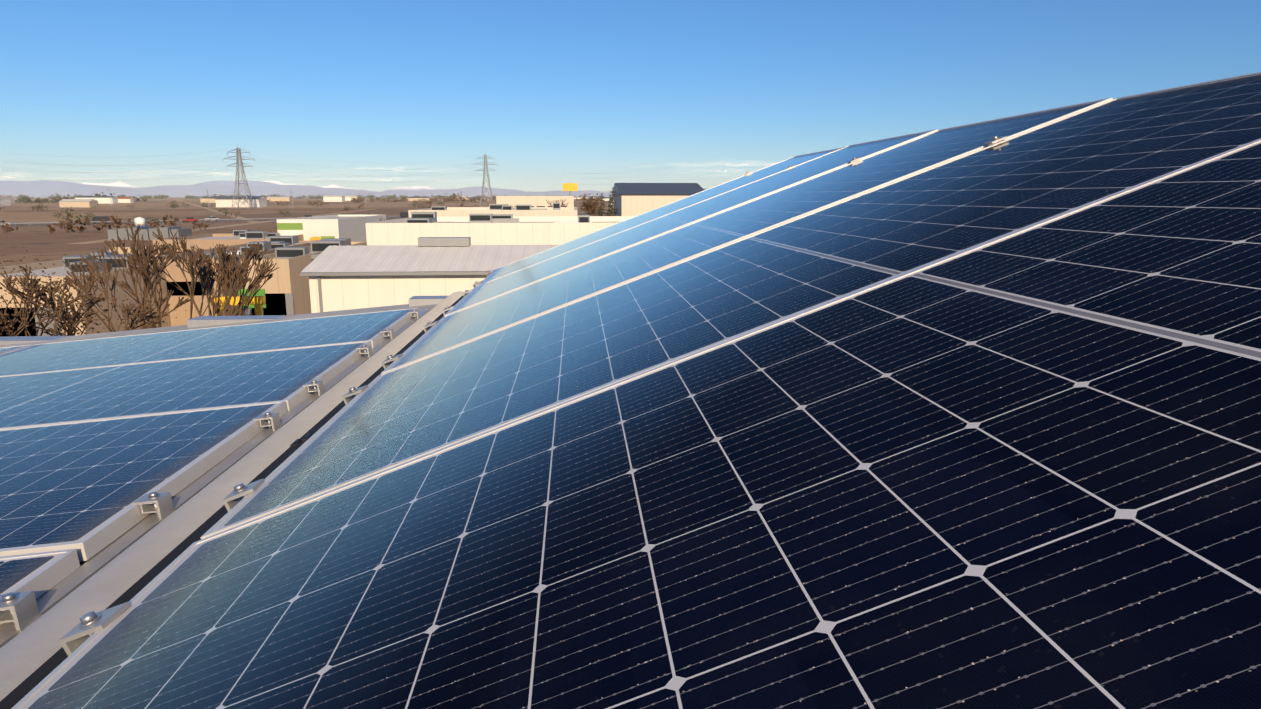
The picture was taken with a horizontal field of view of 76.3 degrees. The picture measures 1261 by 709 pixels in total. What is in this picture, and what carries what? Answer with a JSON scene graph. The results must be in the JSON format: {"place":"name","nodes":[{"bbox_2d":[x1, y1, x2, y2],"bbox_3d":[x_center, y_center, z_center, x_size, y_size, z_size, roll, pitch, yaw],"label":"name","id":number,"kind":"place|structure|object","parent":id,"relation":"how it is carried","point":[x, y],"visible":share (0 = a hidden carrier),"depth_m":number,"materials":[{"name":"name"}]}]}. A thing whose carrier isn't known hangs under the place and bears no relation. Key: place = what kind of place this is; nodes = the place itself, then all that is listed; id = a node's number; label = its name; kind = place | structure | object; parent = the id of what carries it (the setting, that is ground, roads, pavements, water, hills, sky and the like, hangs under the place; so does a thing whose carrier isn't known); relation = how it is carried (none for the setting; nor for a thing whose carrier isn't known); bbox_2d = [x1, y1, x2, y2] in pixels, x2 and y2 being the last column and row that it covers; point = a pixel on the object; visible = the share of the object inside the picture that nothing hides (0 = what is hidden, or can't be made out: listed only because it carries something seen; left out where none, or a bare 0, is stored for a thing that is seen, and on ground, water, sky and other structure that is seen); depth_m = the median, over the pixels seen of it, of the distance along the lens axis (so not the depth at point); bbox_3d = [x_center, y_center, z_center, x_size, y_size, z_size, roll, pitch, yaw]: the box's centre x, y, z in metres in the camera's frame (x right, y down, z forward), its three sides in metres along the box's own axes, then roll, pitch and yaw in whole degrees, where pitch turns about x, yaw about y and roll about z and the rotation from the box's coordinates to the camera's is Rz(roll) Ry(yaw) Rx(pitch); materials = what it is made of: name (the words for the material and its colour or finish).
{"place":"outdoors","nodes":[
{"label":"outdoors","id":0,"kind":"place"},
{"bbox_2d":[0,195,10,205],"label":"building","id":1,"kind":"structure","parent":0,"point":[7,201],"depth_m":777.63,"materials":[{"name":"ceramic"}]},
{"bbox_2d":[0,307,62,336],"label":"unit doors","id":2,"kind":"structure","parent":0,"point":[32,331],"depth_m":42.85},
{"bbox_2d":[59,199,98,206],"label":"building","id":3,"kind":"structure","parent":0,"point":[74,202],"depth_m":657.11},
{"bbox_2d":[74,196,117,203],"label":"house","id":4,"kind":"structure","parent":0,"point":[106,200],"depth_m":1004.03,"materials":[{"name":"metal"}]},
{"bbox_2d":[0,173,199,181],"bbox_3d":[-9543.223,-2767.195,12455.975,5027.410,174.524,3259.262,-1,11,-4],"label":"cloud","id":5,"kind":"structure","parent":0,"point":[62,177],"depth_m":12617.01,"materials":[{"name":"white"}]},
{"bbox_2d":[118,197,133,202],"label":"house","id":6,"kind":"structure","parent":0,"point":[126,200],"depth_m":1092.28,"materials":[{"name":"ceramic"}]},
{"bbox_2d":[200,197,216,202],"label":"house","id":7,"kind":"structure","parent":0,"point":[203,199],"depth_m":1128.48,"materials":[{"name":"metal"}]},
{"bbox_2d":[174,199,262,222],"bbox_3d":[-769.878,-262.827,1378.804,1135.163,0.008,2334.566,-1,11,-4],"label":"road","id":8,"kind":"structure","parent":0,"point":[238,217],"depth_m":402.34,"materials":[{"name":"grey asphalt"}]},
{"bbox_2d":[69,209,371,243],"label":"road","id":9,"kind":"structure","parent":0,"point":[90,242],"depth_m":235.29,"materials":[{"name":"grey asphalt"}]},
{"bbox_2d":[12,194,458,198],"bbox_3d":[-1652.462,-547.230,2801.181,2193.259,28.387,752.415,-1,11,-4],"label":"trees","id":10,"kind":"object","parent":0,"point":[274,195],"depth_m":2740.38,"materials":[{"name":"green plant"}]},
{"bbox_2d":[81,180,438,192],"bbox_3d":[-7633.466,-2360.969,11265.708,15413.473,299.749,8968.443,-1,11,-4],"label":"snowy mountains","id":11,"kind":"structure","parent":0,"point":[119,183],"depth_m":15120.38,"materials":[{"name":"white snow"}]},
{"bbox_2d":[267,197,290,200],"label":"house","id":12,"kind":"structure","parent":0,"point":[280,198],"depth_m":1416.17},
{"bbox_2d":[0,180,611,197],"bbox_3d":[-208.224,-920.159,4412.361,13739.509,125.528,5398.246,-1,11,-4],"label":"mountains","id":13,"kind":"structure","parent":0,"point":[175,187],"depth_m":6191.15,"materials":[{"name":"purple stone"}]},
{"bbox_2d":[10,212,602,225],"bbox_3d":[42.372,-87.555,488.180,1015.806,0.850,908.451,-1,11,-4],"label":"highway road","id":14,"kind":"structure","parent":0,"point":[133,222],"depth_m":289.59,"materials":[{"name":"grey asphalt"}]},
{"bbox_2d":[90,216,109,222],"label":"building","id":15,"kind":"structure","parent":14,"relation":"on","point":[98,218],"depth_m":269.99,"materials":[{"name":"paint"}]},
{"bbox_2d":[0,197,613,266],"bbox_3d":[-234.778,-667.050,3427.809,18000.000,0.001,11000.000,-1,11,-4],"label":"ground","id":16,"kind":"structure","parent":0,"point":[38,241],"depth_m":363.04,"materials":[{"name":"brown soil"}]},
{"bbox_2d":[0,247,105,336],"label":"dry tree leaves","id":17,"kind":"object","parent":16,"relation":"on","point":[19,294],"visible":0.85,"depth_m":26.46,"materials":[{"name":"brown plant"}]},
{"bbox_2d":[52,206,80,221],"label":"tree","id":18,"kind":"object","parent":16,"relation":"on","point":[68,218],"depth_m":288.68,"materials":[{"name":"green plant"}]},
{"bbox_2d":[30,295,109,335],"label":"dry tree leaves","id":19,"kind":"object","parent":16,"relation":"on","point":[72,319],"visible":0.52,"depth_m":28.65,"materials":[{"name":"brown plant"}]},
{"bbox_2d":[11,197,147,202],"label":"hedgerow","id":20,"kind":"object","parent":16,"relation":"on","point":[35,201],"depth_m":1077.65,"materials":[{"name":"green plant"}]},
{"bbox_2d":[0,259,176,335],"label":"bushes","id":21,"kind":"object","parent":16,"relation":"on","point":[127,309],"visible":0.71,"depth_m":28.74,"materials":[{"name":"brown plant"}]},
{"bbox_2d":[0,255,187,335],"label":"building","id":22,"kind":"structure","parent":16,"relation":"on","point":[57,268],"depth_m":46.31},
{"bbox_2d":[63,252,137,275],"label":"roof units","id":23,"kind":"object","parent":22,"relation":"on","point":[72,259],"visible":0.31,"depth_m":49.47,"materials":[{"name":"metal"}]},
{"bbox_2d":[0,214,209,233],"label":"trees","id":24,"kind":"object","parent":16,"relation":"on","point":[69,226],"visible":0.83,"depth_m":202.71,"materials":[{"name":"brown plant"}]},
{"bbox_2d":[49,258,189,331],"bbox_3d":[-22.372,-1.042,35.315,5.367,6.434,4.281,-1,11,-4],"label":"bare tree","id":25,"kind":"object","parent":16,"relation":"on","point":[91,278],"visible":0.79,"depth_m":34.61,"materials":[{"name":"brown plant"}]},
{"bbox_2d":[77,224,167,327],"bbox_3d":[-23.387,-2.257,38.060,4.951,7.747,2.341,5,12,23],"label":"bare tree","id":26,"kind":"object","parent":16,"relation":"on","point":[144,270],"visible":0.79,"depth_m":37.37,"materials":[{"name":"brown plant"}]},
{"bbox_2d":[109,247,145,254],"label":"tan yard wall","id":27,"kind":"structure","parent":16,"relation":"on","point":[120,251],"depth_m":101.30,"materials":[{"name":"beige paint"}]},
{"bbox_2d":[134,217,145,226],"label":"storage tank","id":28,"kind":"object","parent":16,"relation":"on","point":[139,220],"visible":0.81,"depth_m":205.33,"materials":[{"name":"metal"}]},
{"bbox_2d":[120,234,178,328],"bbox_3d":[-22.809,-2.143,38.576,2.439,7.354,3.508,-6,13,-28],"label":"bare tree","id":29,"kind":"object","parent":16,"relation":"on","point":[131,274],"visible":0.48,"depth_m":37.62,"materials":[{"name":"brown plant"}]},
{"bbox_2d":[107,226,191,239],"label":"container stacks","id":30,"kind":"object","parent":16,"relation":"on","point":[122,233],"visible":0.73,"depth_m":167.70,"materials":[{"name":"grey metal"}]},
{"bbox_2d":[0,201,328,210],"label":"trees","id":31,"kind":"object","parent":16,"relation":"on","point":[178,204],"depth_m":632.64,"materials":[{"name":"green plant"}]},
{"bbox_2d":[129,228,232,315],"bbox_3d":[-22.228,-2.535,40.138,5.070,7.521,3.086,-1,11,-4],"label":"bare tree","id":32,"kind":"object","parent":16,"relation":"on","point":[160,238],"visible":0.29,"depth_m":39.89,"materials":[{"name":"brown plant"}]},
{"bbox_2d":[0,189,366,225],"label":"highway street lights","id":33,"kind":"object","parent":16,"relation":"on","point":[209,209],"depth_m":283.93,"materials":[{"name":"metal"}]},
{"bbox_2d":[168,240,237,315],"bbox_3d":[-22.137,-2.631,42.289,2.761,6.874,3.410,-1,11,-4],"label":"bare tree","id":34,"kind":"object","parent":16,"relation":"on","point":[208,262],"visible":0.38,"depth_m":41.45,"materials":[{"name":"brown plant"}]},
{"bbox_2d":[161,241,250,318],"bbox_3d":[-18.910,-1.598,36.176,2.172,7.163,4.678,2,11,9],"label":"bare tree","id":35,"kind":"object","parent":16,"relation":"on","point":[205,276],"visible":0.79,"depth_m":35.19,"materials":[{"name":"brown plant"}]},
{"bbox_2d":[143,241,310,325],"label":"building","id":36,"kind":"structure","parent":16,"relation":"on","point":[182,313],"depth_m":52.16,"materials":[{"name":"concrete"}]},
{"bbox_2d":[166,282,211,295],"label":"windows","id":37,"kind":"structure","parent":36,"relation":"attached to","point":[185,288],"depth_m":51.87,"materials":[{"name":"black glass"}]},
{"bbox_2d":[189,236,303,258],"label":"roof units","id":38,"kind":"object","parent":36,"relation":"on","point":[273,242],"visible":0.48,"depth_m":65.94,"materials":[{"name":"metal"}]},
{"bbox_2d":[238,289,265,307],"bbox_3d":[-23.787,-3.523,50.474,1.600,1.200,0.070,-1,11,-4],"label":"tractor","id":39,"kind":"object","parent":36,"relation":"attached to","point":[260,292],"visible":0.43,"depth_m":50.41,"materials":[{"name":"green metal"}]},
{"bbox_2d":[244,293,294,315],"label":"unit doors","id":40,"kind":"structure","parent":36,"relation":"attached to","point":[279,303],"depth_m":50.68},
{"bbox_2d":[153,234,303,254],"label":"building","id":41,"kind":"structure","parent":16,"relation":"on","point":[205,241],"depth_m":85.57,"materials":[{"name":"concrete"}]},
{"bbox_2d":[233,230,279,238],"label":"roof units","id":42,"kind":"object","parent":41,"relation":"on","point":[244,234],"visible":0.69,"depth_m":90.29,"materials":[{"name":"metal"}]},
{"bbox_2d":[185,260,278,315],"bbox_3d":[-18.433,-1.394,37.822,2.692,6.146,3.084,6,13,28],"label":"bare tree","id":43,"kind":"object","parent":16,"relation":"on","point":[252,285],"visible":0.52,"depth_m":37.17,"materials":[{"name":"brown plant"}]},
{"bbox_2d":[213,244,261,315],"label":"bare tree","id":44,"kind":"object","parent":16,"relation":"on","point":[234,275],"visible":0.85,"depth_m":35.92,"materials":[{"name":"brown plant"}]},
{"bbox_2d":[210,296,265,315],"bbox_3d":[-20.842,-1.222,42.945,2.789,3.800,0.800,-1,11,-4],"label":"yellow gantry","id":45,"kind":"object","parent":16,"relation":"on","point":[258,302],"visible":0.23,"depth_m":42.50,"materials":[{"name":"metal"}]},
{"bbox_2d":[224,143,254,207],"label":"pylon","id":46,"kind":"object","parent":16,"relation":"on","point":[241,166],"depth_m":603.80,"materials":[{"name":"metal"}]},
{"bbox_2d":[215,196,266,206],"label":"building","id":47,"kind":"structure","parent":16,"relation":"on","point":[225,202],"depth_m":663.66,"materials":[{"name":"metal"}]},
{"bbox_2d":[222,242,274,315],"bbox_3d":[-18.352,-1.972,38.947,2.410,6.867,2.049,-7,13,-33],"label":"bare tree","id":48,"kind":"object","parent":16,"relation":"on","point":[248,252],"visible":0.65,"depth_m":38.67,"materials":[{"name":"brown plant"}]},
{"bbox_2d":[241,241,366,314],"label":"building","id":49,"kind":"structure","parent":16,"relation":"on","point":[286,278],"depth_m":51.15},
{"bbox_2d":[273,238,350,258],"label":"roof units","id":50,"kind":"object","parent":49,"relation":"on","point":[291,252],"visible":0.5,"depth_m":58.76,"materials":[{"name":"metal"}]},
{"bbox_2d":[267,199,363,207],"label":"hedgerow","id":51,"kind":"object","parent":16,"relation":"on","point":[313,203],"depth_m":715.72,"materials":[{"name":"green plant"}]},
{"bbox_2d":[276,215,385,241],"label":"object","id":52,"kind":"object","parent":16,"relation":"on","point":[352,227],"visible":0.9,"depth_m":96.75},
{"bbox_2d":[300,244,557,312],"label":"white warehouse","id":53,"kind":"structure","parent":16,"relation":"on","point":[361,276],"depth_m":35.02,"materials":[{"name":"metal"}]},
{"bbox_2d":[317,237,470,311],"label":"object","id":54,"kind":"object","parent":53,"relation":"attached to","point":[444,241],"visible":0.02,"depth_m":38.24,"materials":[{"name":"metal"}]},
{"bbox_2d":[351,195,599,202],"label":"tree line","id":55,"kind":"object","parent":16,"relation":"on","point":[359,200],"depth_m":1283.17,"materials":[{"name":"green plant"}]},
{"bbox_2d":[476,154,497,206],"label":"pylon","id":56,"kind":"object","parent":16,"relation":"on","point":[483,186],"depth_m":702.40,"materials":[{"name":"metal"}]},
{"bbox_2d":[408,207,576,216],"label":"beige warehouse","id":57,"kind":"structure","parent":16,"relation":"on","point":[467,211],"depth_m":83.89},
{"bbox_2d":[431,202,560,209],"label":"roof units","id":58,"kind":"object","parent":57,"relation":"on","point":[556,205],"visible":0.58,"depth_m":94.96,"materials":[{"name":"metal"}]},
{"bbox_2d":[496,196,573,206],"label":"building","id":59,"kind":"structure","parent":16,"relation":"on","point":[535,201],"depth_m":153.67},
{"bbox_2d":[562,183,577,195],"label":"yellow billboard","id":60,"kind":"object","parent":16,"relation":"on","point":[569,187],"depth_m":275.13,"materials":[{"name":"paint"}]},
{"bbox_2d":[576,193,603,215],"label":"bare tree","id":61,"kind":"object","parent":16,"relation":"on","point":[591,207],"visible":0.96,"depth_m":136.20,"materials":[{"name":"brown plant"}]},
{"bbox_2d":[605,187,620,215],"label":"tall conifer","id":62,"kind":"object","parent":16,"relation":"on","point":[612,208],"visible":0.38,"depth_m":147.32,"materials":[{"name":"green plant"}]},
{"bbox_2d":[613,183,703,215],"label":"building","id":63,"kind":"structure","parent":16,"relation":"on","point":[634,199],"depth_m":148.09,"materials":[{"name":"metal"}]},
{"bbox_2d":[323,195,344,201],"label":"building","id":64,"kind":"structure","parent":0,"point":[328,198],"depth_m":1318.79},
{"bbox_2d":[0,148,678,184],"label":"clouds","id":65,"kind":"structure","parent":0,"point":[311,167],"depth_m":623.15,"materials":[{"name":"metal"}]},
{"bbox_2d":[142,194,611,197],"bbox_3d":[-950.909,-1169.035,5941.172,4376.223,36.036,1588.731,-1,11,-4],"label":"trees","id":66,"kind":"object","parent":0,"point":[364,196],"depth_m":5557.70,"materials":[{"name":"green plant"}]},
{"bbox_2d":[193,180,706,192],"bbox_3d":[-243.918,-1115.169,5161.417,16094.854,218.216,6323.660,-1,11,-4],"label":"mountains","id":67,"kind":"structure","parent":0,"point":[276,185],"depth_m":7557.13,"materials":[{"name":"purple stone"}]},
{"bbox_2d":[365,216,634,244],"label":"warehouse","id":68,"kind":"structure","parent":0,"point":[536,230],"depth_m":55.88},
{"bbox_2d":[406,212,591,222],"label":"roof units","id":69,"kind":"object","parent":68,"relation":"on","point":[423,217],"visible":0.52,"depth_m":68.52,"materials":[{"name":"metal"}]},
{"bbox_2d":[0,0,1260,191],"label":"sky","id":70,"kind":"structure","parent":0,"point":[683,41],"materials":[{"name":"blue"}]},
{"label":"building walls","id":71,"kind":"object","parent":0,"visible":0},
{"bbox_2d":[0,304,437,565],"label":"roof deck","id":72,"kind":"structure","parent":71,"relation":"on","point":[283,318],"depth_m":5.25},
{"bbox_2d":[0,310,429,647],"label":"rails","id":73,"kind":"object","parent":72,"relation":"on","point":[66,586],"visible":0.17,"depth_m":1.65,"materials":[{"name":"metal"}]},
{"bbox_2d":[0,344,32,353],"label":"solar panel","id":74,"kind":"object","parent":73,"relation":"on","point":[6,349],"visible":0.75,"depth_m":4.36,"materials":[{"name":"glass"}]},
{"bbox_2d":[0,590,42,631],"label":"end clamp","id":75,"kind":"object","parent":73,"relation":"on","point":[19,611],"visible":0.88,"depth_m":1.24,"materials":[{"name":"metal"}]},
{"bbox_2d":[0,549,79,625],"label":"solar panel","id":76,"kind":"object","parent":73,"relation":"on","point":[40,573],"visible":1,"depth_m":1.38,"materials":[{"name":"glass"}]},
{"bbox_2d":[0,401,286,560],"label":"solar panel","id":77,"kind":"object","parent":73,"relation":"on","point":[80,487],"visible":0.91,"depth_m":1.93,"materials":[{"name":"glass"}]},
{"bbox_2d":[132,492,175,520],"bbox_3d":[-0.983,0.314,1.669,0.069,0.056,0.050,-5,11,-2],"label":"end clamp","id":78,"kind":"object","parent":73,"relation":"on","point":[160,505],"visible":0.96,"depth_m":1.66,"materials":[{"name":"metal"}]},
{"bbox_2d":[0,341,371,428],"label":"solar panel","id":79,"kind":"object","parent":73,"relation":"on","point":[98,393],"visible":0.94,"depth_m":2.92,"materials":[{"name":"glass"}]},
{"bbox_2d":[0,308,417,375],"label":"solar panel","id":80,"kind":"object","parent":73,"relation":"on","point":[202,342],"visible":0.91,"depth_m":3.94,"materials":[{"name":"glass"}]},
{"bbox_2d":[254,412,282,431],"bbox_3d":[-1.026,0.192,2.288,0.069,0.056,0.050,-6,11,-3],"label":"end clamp","id":81,"kind":"object","parent":73,"relation":"on","point":[265,421],"visible":0.94,"depth_m":2.28,"materials":[{"name":"metal"}]},
{"bbox_2d":[303,380,325,396],"bbox_3d":[-1.053,0.112,2.690,0.069,0.056,0.050,-6,12,-3],"label":"end clamp","id":82,"kind":"object","parent":73,"relation":"on","point":[312,387],"visible":0.83,"depth_m":2.68,"materials":[{"name":"metal"}]},
{"bbox_2d":[356,344,372,357],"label":"end clamp","id":83,"kind":"object","parent":73,"relation":"on","point":[365,347],"visible":0.96,"depth_m":3.32,"materials":[{"name":"metal"}]},
{"bbox_2d":[380,328,394,339],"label":"end clamp","id":84,"kind":"object","parent":73,"relation":"on","point":[386,332],"visible":0.94,"depth_m":3.73,"materials":[{"name":"metal"}]},
{"bbox_2d":[0,296,447,344],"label":"roof parapet","id":85,"kind":"structure","parent":72,"relation":"on","point":[198,321],"depth_m":5.31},
{"bbox_2d":[0,291,463,700],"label":"mounting rail","id":86,"kind":"object","parent":72,"relation":"on","point":[28,651],"visible":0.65,"depth_m":1.47,"materials":[{"name":"metal"}]},
{"bbox_2d":[290,433,311,446],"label":"mc connectors","id":87,"kind":"object","parent":86,"relation":"on","point":[303,439],"visible":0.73,"depth_m":2.08,"materials":[{"name":"black plastic"}]},
{"bbox_2d":[0,293,466,708],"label":"valley epdm flashing","id":88,"kind":"object","parent":72,"relation":"on","point":[18,693],"depth_m":1.41,"materials":[{"name":"black rubber"}]},
{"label":"array support frames","id":89,"kind":"object","parent":72,"relation":"on","visible":0},
{"bbox_2d":[11,139,1260,708],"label":"solar panel","id":90,"kind":"object","parent":89,"relation":"on","point":[1019,469],"visible":1,"depth_m":0.59,"materials":[{"name":"glass"}]},
{"bbox_2d":[59,602,129,655],"bbox_3d":[-0.603,0.318,0.903,0.069,0.056,0.050,-20,12,3],"label":"end clamp","id":91,"kind":"object","parent":90,"relation":"attached to","point":[82,631],"visible":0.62,"depth_m":0.89,"materials":[{"name":"metal"}]},
{"bbox_2d":[477,147,843,285],"bbox_3d":[0.138,-0.810,4.734,2.094,0.035,1.038,-21,12,0],"label":"solar panel","id":92,"kind":"object","parent":89,"relation":"on","point":[639,219],"visible":0.6,"depth_m":4.71,"materials":[{"name":"glass"}]},
{"bbox_2d":[444,129,937,315],"bbox_3d":[0.208,-0.609,3.698,2.094,0.036,1.038,-21,12,0],"label":"solar panel","id":93,"kind":"object","parent":89,"relation":"on","point":[687,215],"visible":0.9,"depth_m":3.58,"materials":[{"name":"glass"}]},
{"bbox_2d":[200,72,1260,539],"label":"solar panel","id":94,"kind":"object","parent":89,"relation":"on","point":[510,374],"visible":0.91,"depth_m":1.44,"materials":[{"name":"glass"}]},
{"bbox_2d":[222,479,264,511],"bbox_3d":[-0.630,0.239,1.306,0.069,0.056,0.050,-21,12,-2],"label":"end clamp","id":95,"kind":"object","parent":94,"relation":"attached to","point":[237,495],"visible":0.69,"depth_m":1.29,"materials":[{"name":"metal"}]},
{"bbox_2d":[342,385,368,404],"bbox_3d":[-0.676,0.108,1.967,0.069,0.056,0.050,-20,12,4],"label":"end clamp","id":96,"kind":"object","parent":94,"relation":"attached to","point":[350,395],"visible":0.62,"depth_m":1.95,"materials":[{"name":"metal"}]},
{"bbox_2d":[984,136,1007,146],"bbox_3d":[0.976,-0.560,2.138,0.044,0.044,0.042,-21,12,0],"label":"clamp","id":97,"kind":"object","parent":94,"relation":"attached to","point":[995,139],"visible":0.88,"depth_m":2.13,"materials":[{"name":"metal"}]},
{"bbox_2d":[381,98,1112,373],"bbox_3d":[0.280,-0.402,2.663,2.094,0.036,1.038,-21,12,0],"label":"solar panel","id":98,"kind":"object","parent":89,"relation":"on","point":[755,216],"visible":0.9,"depth_m":2.51,"materials":[{"name":"glass"}]},
{"bbox_2d":[382,353,402,368],"bbox_3d":[-0.703,0.030,2.363,0.069,0.056,0.050,-20,12,4],"label":"end clamp","id":99,"kind":"object","parent":98,"relation":"attached to","point":[386,362],"visible":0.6,"depth_m":2.35,"materials":[{"name":"metal"}]},
{"bbox_2d":[423,321,438,332],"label":"end clamp","id":100,"kind":"object","parent":98,"relation":"attached to","point":[426,328],"visible":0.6,"depth_m":2.97,"materials":[{"name":"metal"}]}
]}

